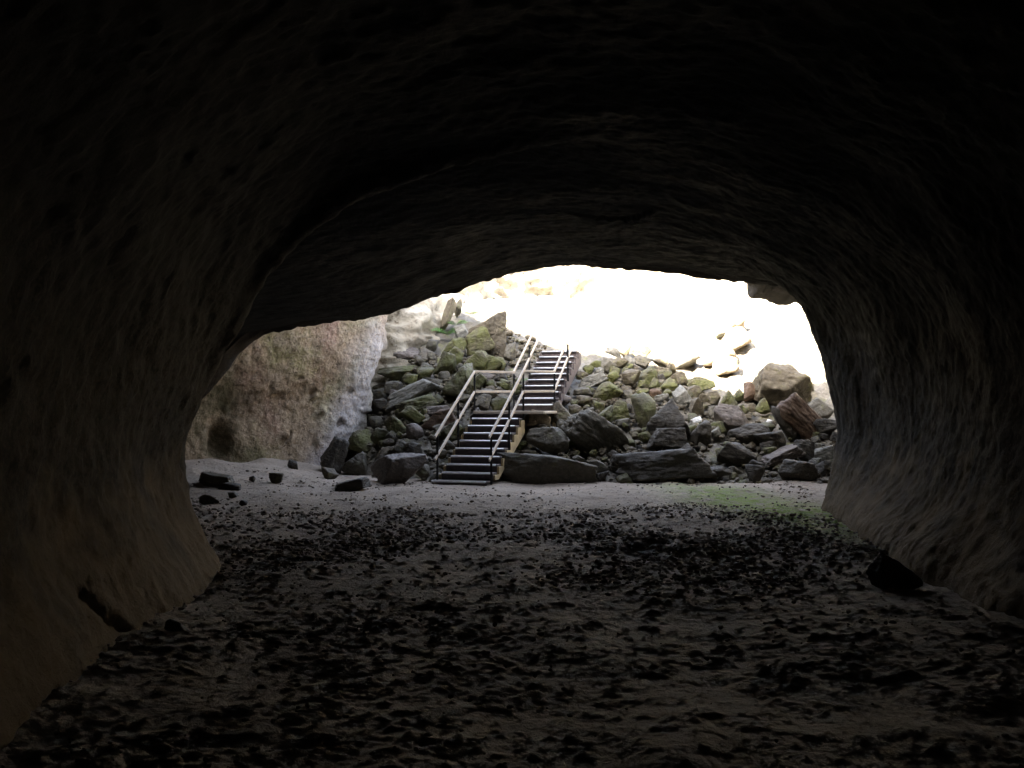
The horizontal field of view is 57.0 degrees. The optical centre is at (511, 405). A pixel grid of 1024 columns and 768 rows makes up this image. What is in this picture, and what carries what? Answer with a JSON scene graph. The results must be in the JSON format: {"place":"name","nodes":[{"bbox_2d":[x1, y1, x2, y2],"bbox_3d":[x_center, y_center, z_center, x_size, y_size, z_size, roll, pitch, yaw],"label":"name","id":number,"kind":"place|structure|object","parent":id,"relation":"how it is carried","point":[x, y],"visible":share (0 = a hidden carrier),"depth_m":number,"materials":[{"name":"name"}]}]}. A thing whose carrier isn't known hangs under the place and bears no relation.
{"place":"outdoors","nodes":[
{"label":"outdoors","id":0,"kind":"place"},
{"bbox_2d":[185,265,801,465],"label":"cliff","id":1,"kind":"structure","parent":0,"point":[303,394],"depth_m":23.80,"materials":[{"name":"stone"}]},
{"bbox_2d":[0,0,1023,750],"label":"cave rock","id":2,"kind":"object","parent":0,"point":[192,192],"visible":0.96,"depth_m":7.91,"materials":[{"name":"stone"}]},
{"bbox_2d":[202,264,797,398],"bbox_3d":[0.118,-3.016,21.062,21.684,8.609,7.489,0,0,18],"label":"cave roof edge rock","id":3,"kind":"object","parent":2,"relation":"attached to","point":[777,295],"visible":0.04,"depth_m":20.17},
{"bbox_2d":[0,458,1023,767],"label":"ground","id":4,"kind":"structure","parent":0,"point":[814,708],"depth_m":6.42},
{"bbox_2d":[164,619,188,631],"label":"stone","id":5,"kind":"object","parent":4,"relation":"on","point":[172,625],"visible":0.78,"depth_m":6.92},
{"bbox_2d":[199,494,218,504],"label":"stone","id":6,"kind":"object","parent":4,"relation":"on","point":[205,499],"visible":0.9,"depth_m":16.42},
{"bbox_2d":[198,471,234,486],"bbox_3d":[-5.843,1.496,18.711,0.757,0.286,0.397,8,4,5],"label":"slab","id":7,"kind":"object","parent":4,"relation":"on","point":[206,478],"depth_m":18.54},
{"bbox_2d":[218,482,240,490],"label":"stone","id":8,"kind":"object","parent":4,"relation":"on","point":[231,486],"visible":0.99,"depth_m":18.29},
{"bbox_2d":[269,473,283,483],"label":"stone","id":9,"kind":"object","parent":4,"relation":"on","point":[275,478],"visible":0.98,"depth_m":19.43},
{"bbox_2d":[321,466,338,478],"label":"stone","id":10,"kind":"object","parent":4,"relation":"on","point":[329,473],"visible":0.88,"depth_m":21.52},
{"bbox_2d":[335,477,370,491],"bbox_3d":[-3.335,1.657,19.320,0.808,0.257,0.424,-16,1,6],"label":"slab","id":11,"kind":"object","parent":4,"relation":"on","point":[352,485],"depth_m":19.15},
{"bbox_2d":[370,453,427,484],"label":"boulder","id":12,"kind":"object","parent":4,"relation":"on","point":[395,468],"visible":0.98,"depth_m":20.24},
{"bbox_2d":[416,464,429,478],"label":"stone","id":13,"kind":"object","parent":4,"relation":"on","point":[423,472],"visible":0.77,"depth_m":21.02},
{"bbox_2d":[778,459,818,480],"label":"boulder","id":14,"kind":"object","parent":4,"relation":"on","point":[789,470],"visible":0.94,"depth_m":20.59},
{"bbox_2d":[866,552,922,589],"bbox_3d":[3.601,1.592,8.894,0.502,0.360,0.345,14,2,4],"label":"boulder","id":15,"kind":"object","parent":4,"relation":"on","point":[883,571],"visible":0.88,"depth_m":8.76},
{"bbox_2d":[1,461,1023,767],"bbox_3d":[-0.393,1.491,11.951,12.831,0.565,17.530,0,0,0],"label":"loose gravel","id":16,"kind":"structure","parent":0,"point":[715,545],"depth_m":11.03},
{"bbox_2d":[348,294,836,482],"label":"rubble slope terrain","id":17,"kind":"structure","parent":0,"point":[783,335],"depth_m":28.74,"materials":[{"name":"stone"}]},
{"bbox_2d":[320,436,348,473],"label":"boulder","id":18,"kind":"object","parent":17,"relation":"on","point":[334,454],"visible":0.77,"depth_m":22.39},
{"bbox_2d":[342,451,366,475],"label":"boulder","id":19,"kind":"object","parent":17,"relation":"on","point":[356,465],"visible":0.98,"depth_m":22.46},
{"bbox_2d":[348,429,372,452],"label":"boulder","id":20,"kind":"object","parent":17,"relation":"on","point":[359,440],"visible":0.91,"depth_m":23.86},
{"bbox_2d":[369,416,383,428],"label":"stone","id":21,"kind":"object","parent":17,"relation":"on","point":[376,421],"visible":0.88,"depth_m":24.21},
{"bbox_2d":[371,398,387,414],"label":"stone","id":22,"kind":"object","parent":17,"relation":"on","point":[378,405],"visible":0.8,"depth_m":24.84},
{"bbox_2d":[372,388,388,399],"bbox_3d":[-3.620,-0.251,25.714,0.538,0.434,0.407,-8,3,9],"label":"slab","id":23,"kind":"object","parent":17,"relation":"on","point":[378,393],"depth_m":25.55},
{"bbox_2d":[384,416,405,433],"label":"boulder","id":24,"kind":"object","parent":17,"relation":"on","point":[394,424],"visible":0.86,"depth_m":23.02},
{"bbox_2d":[377,365,419,379],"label":"boulder","id":25,"kind":"object","parent":17,"relation":"on","point":[395,373],"visible":0.69,"depth_m":25.71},
{"bbox_2d":[393,347,419,359],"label":"boulder","id":26,"kind":"object","parent":17,"relation":"on","point":[409,353],"visible":0.56,"depth_m":26.51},
{"bbox_2d":[399,406,424,422],"bbox_3d":[-2.493,0.242,23.422,0.612,0.395,0.371,30,-1,-7],"label":"slab","id":27,"kind":"object","parent":17,"relation":"on","point":[411,414],"depth_m":23.28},
{"bbox_2d":[405,442,422,453],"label":"stone","id":28,"kind":"object","parent":17,"relation":"on","point":[414,447],"visible":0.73,"depth_m":21.73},
{"bbox_2d":[394,394,438,411],"bbox_3d":[-2.418,-0.019,23.962,1.170,0.362,0.613,-15,-2,-1],"label":"slab","id":29,"kind":"object","parent":17,"relation":"on","point":[421,402],"depth_m":23.73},
{"bbox_2d":[425,339,438,351],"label":"stone","id":30,"kind":"object","parent":17,"relation":"on","point":[431,344],"visible":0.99,"depth_m":26.63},
{"bbox_2d":[426,405,448,414],"bbox_3d":[-1.852,0.110,23.652,0.763,0.231,0.401,-5,-1,4],"label":"slab","id":31,"kind":"object","parent":17,"relation":"on","point":[431,410],"depth_m":23.49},
{"bbox_2d":[421,408,455,429],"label":"boulder","id":32,"kind":"object","parent":17,"relation":"on","point":[437,417],"visible":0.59,"depth_m":22.83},
{"bbox_2d":[433,351,455,374],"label":"boulder","id":33,"kind":"object","parent":17,"relation":"on","point":[447,361],"visible":0.91,"depth_m":25.30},
{"bbox_2d":[440,297,456,330],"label":"boulder","id":34,"kind":"object","parent":17,"relation":"on","point":[449,309],"visible":0.96,"depth_m":27.83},
{"bbox_2d":[441,421,464,441],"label":"boulder","id":35,"kind":"object","parent":17,"relation":"on","point":[445,431],"visible":0.66,"depth_m":22.32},
{"bbox_2d":[440,337,466,356],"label":"boulder","id":36,"kind":"object","parent":17,"relation":"on","point":[459,343],"visible":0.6,"depth_m":26.38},
{"bbox_2d":[449,346,463,364],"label":"boulder","id":37,"kind":"object","parent":17,"relation":"on","point":[457,352],"visible":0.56,"depth_m":25.66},
{"bbox_2d":[454,298,461,317],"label":"boulder","id":38,"kind":"object","parent":17,"relation":"on","point":[458,310],"visible":0.98,"depth_m":28.78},
{"bbox_2d":[442,363,473,399],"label":"boulder","id":39,"kind":"object","parent":17,"relation":"on","point":[454,385],"visible":0.67,"depth_m":23.97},
{"bbox_2d":[454,324,467,337],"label":"slab","id":40,"kind":"structure","parent":17,"relation":"on","point":[461,331],"depth_m":27.33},
{"bbox_2d":[462,350,487,373],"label":"boulder","id":41,"kind":"object","parent":17,"relation":"on","point":[478,360],"visible":0.69,"depth_m":25.38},
{"bbox_2d":[465,326,494,355],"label":"boulder","id":42,"kind":"object","parent":17,"relation":"on","point":[479,338],"visible":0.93,"depth_m":26.40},
{"bbox_2d":[472,393,491,410],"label":"stone","id":43,"kind":"object","parent":17,"relation":"on","point":[483,402],"visible":0.8,"depth_m":23.51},
{"bbox_2d":[465,311,506,356],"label":"slab","id":44,"kind":"structure","parent":17,"relation":"on","point":[495,325],"depth_m":26.57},
{"bbox_2d":[484,355,502,370],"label":"boulder","id":45,"kind":"object","parent":17,"relation":"on","point":[494,364],"visible":0.84,"depth_m":25.45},
{"bbox_2d":[490,397,507,410],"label":"stone","id":46,"kind":"object","parent":17,"relation":"on","point":[497,403],"visible":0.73,"depth_m":23.62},
{"bbox_2d":[431,315,580,485],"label":"staircase","id":47,"kind":"structure","parent":17,"relation":"on","point":[552,374],"depth_m":21.86,"materials":[{"name":"metal"}]},
{"bbox_2d":[524,409,550,427],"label":"boulder","id":48,"kind":"object","parent":17,"relation":"on","point":[534,419],"visible":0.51,"depth_m":22.66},
{"bbox_2d":[496,452,597,483],"bbox_3d":[0.754,1.412,21.074,2.259,0.730,1.193,4,5,-1],"label":"boulder","id":49,"kind":"object","parent":17,"relation":"on","point":[525,468],"visible":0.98,"depth_m":20.52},
{"bbox_2d":[526,427,568,453],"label":"boulder","id":50,"kind":"object","parent":17,"relation":"on","point":[550,440],"visible":1,"depth_m":21.80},
{"bbox_2d":[549,401,570,426],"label":"boulder","id":51,"kind":"object","parent":17,"relation":"on","point":[562,413],"visible":0.62,"depth_m":23.05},
{"bbox_2d":[568,404,580,413],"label":"stone","id":52,"kind":"object","parent":17,"relation":"on","point":[574,408],"visible":0.99,"depth_m":23.59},
{"bbox_2d":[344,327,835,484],"bbox_3d":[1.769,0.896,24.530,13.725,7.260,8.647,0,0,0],"label":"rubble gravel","id":53,"kind":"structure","parent":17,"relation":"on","point":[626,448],"depth_m":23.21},
{"bbox_2d":[370,428,388,443],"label":"stone","id":54,"kind":"object","parent":53,"relation":"on","point":[377,435],"visible":0.92,"depth_m":23.28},
{"bbox_2d":[383,381,403,393],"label":"stone","id":55,"kind":"object","parent":53,"relation":"on","point":[395,385],"visible":0.8,"depth_m":25.27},
{"bbox_2d":[394,439,406,452],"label":"stone","id":56,"kind":"object","parent":53,"relation":"on","point":[399,446],"visible":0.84,"depth_m":22.12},
{"bbox_2d":[402,374,417,384],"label":"stone","id":57,"kind":"object","parent":53,"relation":"on","point":[408,379],"visible":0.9,"depth_m":25.12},
{"bbox_2d":[386,379,439,411],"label":"slab","id":58,"kind":"structure","parent":53,"relation":"on","point":[416,389],"depth_m":24.23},
{"bbox_2d":[406,423,423,439],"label":"stone","id":59,"kind":"object","parent":53,"relation":"on","point":[414,430],"visible":1,"depth_m":22.60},
{"bbox_2d":[417,367,434,378],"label":"stone","id":60,"kind":"object","parent":53,"relation":"on","point":[422,372],"visible":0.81,"depth_m":25.23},
{"bbox_2d":[476,373,486,389],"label":"stone","id":61,"kind":"object","parent":53,"relation":"on","point":[481,379],"visible":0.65,"depth_m":24.55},
{"bbox_2d":[503,342,515,360],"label":"stone","id":62,"kind":"object","parent":53,"relation":"on","point":[510,352],"visible":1,"depth_m":26.20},
{"bbox_2d":[573,387,592,395],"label":"slab","id":63,"kind":"structure","parent":53,"relation":"on","point":[585,391],"depth_m":24.56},
{"bbox_2d":[576,395,591,404],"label":"stone","id":64,"kind":"object","parent":53,"relation":"on","point":[583,399],"visible":0.94,"depth_m":24.13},
{"bbox_2d":[639,366,657,381],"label":"boulder","id":65,"kind":"object","parent":53,"relation":"on","point":[648,374],"visible":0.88,"depth_m":25.18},
{"bbox_2d":[654,393,669,401],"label":"stone","id":66,"kind":"object","parent":53,"relation":"on","point":[661,397],"visible":1,"depth_m":24.41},
{"bbox_2d":[687,385,702,397],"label":"stone","id":67,"kind":"object","parent":53,"relation":"on","point":[696,390],"visible":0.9,"depth_m":24.62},
{"bbox_2d":[711,421,726,433],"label":"rubble stone","id":68,"kind":"object","parent":53,"relation":"on","point":[720,424],"visible":0.73,"depth_m":22.86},
{"bbox_2d":[815,461,831,474],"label":"stone","id":69,"kind":"object","parent":53,"relation":"on","point":[823,467],"visible":0.98,"depth_m":20.75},
{"bbox_2d":[578,371,607,386],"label":"slab","id":70,"kind":"structure","parent":17,"relation":"on","point":[593,380],"depth_m":25.00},
{"bbox_2d":[560,409,629,453],"bbox_3d":[1.932,0.726,22.227,1.550,0.928,0.990,38,-9,-8],"label":"boulder","id":71,"kind":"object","parent":17,"relation":"on","point":[587,429],"depth_m":21.85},
{"bbox_2d":[589,460,608,472],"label":"stone","id":72,"kind":"object","parent":17,"relation":"on","point":[602,467],"visible":0.66,"depth_m":21.09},
{"bbox_2d":[593,400,604,411],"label":"rubble stone","id":73,"kind":"object","parent":17,"relation":"on","point":[600,406],"visible":0.85,"depth_m":23.85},
{"bbox_2d":[599,405,613,421],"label":"boulder","id":74,"kind":"object","parent":17,"relation":"on","point":[607,412],"visible":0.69,"depth_m":23.07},
{"bbox_2d":[594,381,622,400],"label":"boulder","id":75,"kind":"object","parent":17,"relation":"on","point":[605,391],"visible":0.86,"depth_m":24.27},
{"bbox_2d":[601,357,616,373],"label":"slab","id":76,"kind":"structure","parent":17,"relation":"on","point":[606,363],"depth_m":25.99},
{"bbox_2d":[606,371,618,382],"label":"stone","id":77,"kind":"object","parent":17,"relation":"on","point":[612,376],"visible":0.95,"depth_m":25.34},
{"bbox_2d":[605,347,620,356],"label":"boulder","id":78,"kind":"object","parent":17,"relation":"on","point":[614,351],"visible":0.85,"depth_m":26.74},
{"bbox_2d":[611,357,628,368],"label":"boulder","id":79,"kind":"object","parent":17,"relation":"on","point":[621,362],"visible":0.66,"depth_m":26.15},
{"bbox_2d":[611,400,630,421],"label":"boulder","id":80,"kind":"object","parent":17,"relation":"on","point":[620,410],"visible":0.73,"depth_m":23.39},
{"bbox_2d":[616,473,633,482],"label":"rubble stone","id":81,"kind":"object","parent":17,"relation":"on","point":[624,478],"visible":0.59,"depth_m":20.55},
{"bbox_2d":[621,369,640,385],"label":"boulder","id":82,"kind":"object","parent":17,"relation":"on","point":[630,377],"visible":0.96,"depth_m":25.11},
{"bbox_2d":[631,342,650,356],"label":"boulder","id":83,"kind":"object","parent":17,"relation":"on","point":[640,349],"visible":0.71,"depth_m":27.07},
{"bbox_2d":[633,355,649,368],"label":"stone","id":84,"kind":"object","parent":17,"relation":"on","point":[641,361],"visible":0.96,"depth_m":26.48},
{"bbox_2d":[630,392,655,428],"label":"boulder","id":85,"kind":"object","parent":17,"relation":"on","point":[644,405],"visible":0.82,"depth_m":23.06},
{"bbox_2d":[637,431,650,442],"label":"rubble stone","id":86,"kind":"object","parent":17,"relation":"on","point":[644,436],"visible":0.89,"depth_m":22.43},
{"bbox_2d":[651,357,667,367],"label":"boulder","id":87,"kind":"object","parent":17,"relation":"on","point":[661,361],"visible":0.69,"depth_m":26.39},
{"bbox_2d":[608,449,716,481],"bbox_3d":[3.341,1.362,21.181,2.344,0.753,1.216,-5,-1,-6],"label":"boulder","id":88,"kind":"object","parent":17,"relation":"on","point":[680,464],"visible":0.88,"depth_m":20.69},
{"bbox_2d":[647,428,686,450],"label":"boulder","id":89,"kind":"object","parent":17,"relation":"on","point":[671,438],"visible":0.85,"depth_m":21.92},
{"bbox_2d":[646,398,690,439],"bbox_3d":[3.800,0.376,22.761,1.150,1.132,0.912,4,1,10],"label":"boulder","id":90,"kind":"object","parent":17,"relation":"on","point":[668,415],"visible":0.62,"depth_m":22.41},
{"bbox_2d":[659,377,677,390],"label":"boulder","id":91,"kind":"object","parent":17,"relation":"on","point":[669,383],"visible":0.68,"depth_m":25.03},
{"bbox_2d":[670,371,687,386],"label":"boulder","id":92,"kind":"object","parent":17,"relation":"on","point":[680,377],"visible":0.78,"depth_m":25.38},
{"bbox_2d":[672,385,691,406],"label":"slab","id":93,"kind":"structure","parent":17,"relation":"on","point":[680,395],"depth_m":24.16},
{"bbox_2d":[668,348,700,369],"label":"rubble stone","id":94,"kind":"object","parent":17,"relation":"on","point":[680,358],"visible":0.78,"depth_m":26.73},
{"bbox_2d":[689,397,704,416],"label":"boulder","id":95,"kind":"object","parent":17,"relation":"on","point":[696,406],"visible":0.82,"depth_m":23.67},
{"bbox_2d":[687,419,711,446],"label":"boulder","id":96,"kind":"object","parent":17,"relation":"on","point":[701,433],"visible":0.94,"depth_m":22.25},
{"bbox_2d":[687,377,715,390],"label":"boulder","id":97,"kind":"object","parent":17,"relation":"on","point":[704,384],"visible":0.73,"depth_m":25.17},
{"bbox_2d":[699,390,720,405],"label":"boulder","id":98,"kind":"object","parent":17,"relation":"on","point":[712,398],"visible":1,"depth_m":24.32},
{"bbox_2d":[700,340,736,366],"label":"rubble stone","id":99,"kind":"object","parent":17,"relation":"on","point":[712,351],"visible":0.76,"depth_m":26.82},
{"bbox_2d":[714,321,731,337],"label":"rubble stone","id":100,"kind":"object","parent":17,"relation":"on","point":[721,328],"visible":0.81,"depth_m":29.02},
{"bbox_2d":[701,309,746,332],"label":"rubble stone","id":101,"kind":"object","parent":17,"relation":"on","point":[711,319],"visible":0.66,"depth_m":29.58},
{"bbox_2d":[712,356,738,375],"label":"rubble stone","id":102,"kind":"object","parent":17,"relation":"on","point":[724,365],"visible":0.97,"depth_m":26.14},
{"bbox_2d":[720,390,737,405],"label":"boulder","id":103,"kind":"object","parent":17,"relation":"on","point":[728,398],"visible":0.63,"depth_m":24.06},
{"bbox_2d":[714,403,749,429],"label":"boulder","id":104,"kind":"object","parent":17,"relation":"on","point":[730,417],"visible":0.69,"depth_m":22.97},
{"bbox_2d":[717,442,756,466],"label":"boulder","id":105,"kind":"object","parent":17,"relation":"on","point":[735,454],"visible":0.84,"depth_m":21.29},
{"bbox_2d":[722,326,751,350],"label":"rubble stone","id":106,"kind":"object","parent":17,"relation":"on","point":[736,338],"visible":0.74,"depth_m":27.89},
{"bbox_2d":[733,389,743,400],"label":"stone","id":107,"kind":"object","parent":17,"relation":"on","point":[738,395],"visible":0.89,"depth_m":24.53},
{"bbox_2d":[727,423,770,445],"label":"boulder","id":108,"kind":"object","parent":17,"relation":"on","point":[744,433],"visible":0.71,"depth_m":22.26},
{"bbox_2d":[743,381,754,401],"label":"stone","id":109,"kind":"object","parent":17,"relation":"on","point":[749,391],"visible":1,"depth_m":24.50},
{"bbox_2d":[745,464,765,482],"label":"boulder","id":110,"kind":"object","parent":17,"relation":"on","point":[754,473],"visible":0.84,"depth_m":20.54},
{"bbox_2d":[755,398,770,414],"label":"stone","id":111,"kind":"object","parent":17,"relation":"on","point":[762,407],"visible":1,"depth_m":23.76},
{"bbox_2d":[759,441,775,451],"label":"rubble stone","id":112,"kind":"object","parent":17,"relation":"on","point":[762,445],"visible":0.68,"depth_m":21.84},
{"bbox_2d":[753,431,785,448],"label":"boulder","id":113,"kind":"object","parent":17,"relation":"on","point":[778,437],"visible":0.77,"depth_m":21.87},
{"bbox_2d":[752,362,812,405],"bbox_3d":[7.141,-0.502,24.558,1.691,1.178,1.145,6,-4,-4],"label":"boulder","id":114,"kind":"object","parent":17,"relation":"on","point":[775,384],"visible":0.78,"depth_m":24.16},
{"bbox_2d":[759,444,805,467],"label":"slab","id":115,"kind":"structure","parent":17,"relation":"on","point":[781,454],"depth_m":21.31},
{"bbox_2d":[771,406,796,440],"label":"boulder","id":116,"kind":"object","parent":17,"relation":"on","point":[788,430],"visible":0.77,"depth_m":22.42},
{"bbox_2d":[793,440,814,460],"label":"boulder","id":117,"kind":"object","parent":17,"relation":"on","point":[807,447],"visible":0.68,"depth_m":21.46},
{"bbox_2d":[776,392,834,441],"bbox_3d":[7.042,0.431,22.774,1.707,0.769,0.891,40,-6,-8],"label":"boulder","id":118,"kind":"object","parent":17,"relation":"on","point":[799,415],"depth_m":22.39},
{"bbox_2d":[808,397,833,418],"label":"slab","id":119,"kind":"structure","parent":17,"relation":"on","point":[820,408],"depth_m":23.20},
{"bbox_2d":[814,445,833,461],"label":"slab","id":120,"kind":"structure","parent":17,"relation":"on","point":[826,453],"depth_m":21.18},
{"bbox_2d":[813,418,835,433],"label":"boulder","id":121,"kind":"object","parent":17,"relation":"on","point":[825,425],"visible":0.87,"depth_m":22.35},
{"bbox_2d":[711,466,731,476],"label":"stone","id":122,"kind":"object","parent":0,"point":[719,471],"visible":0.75,"depth_m":20.82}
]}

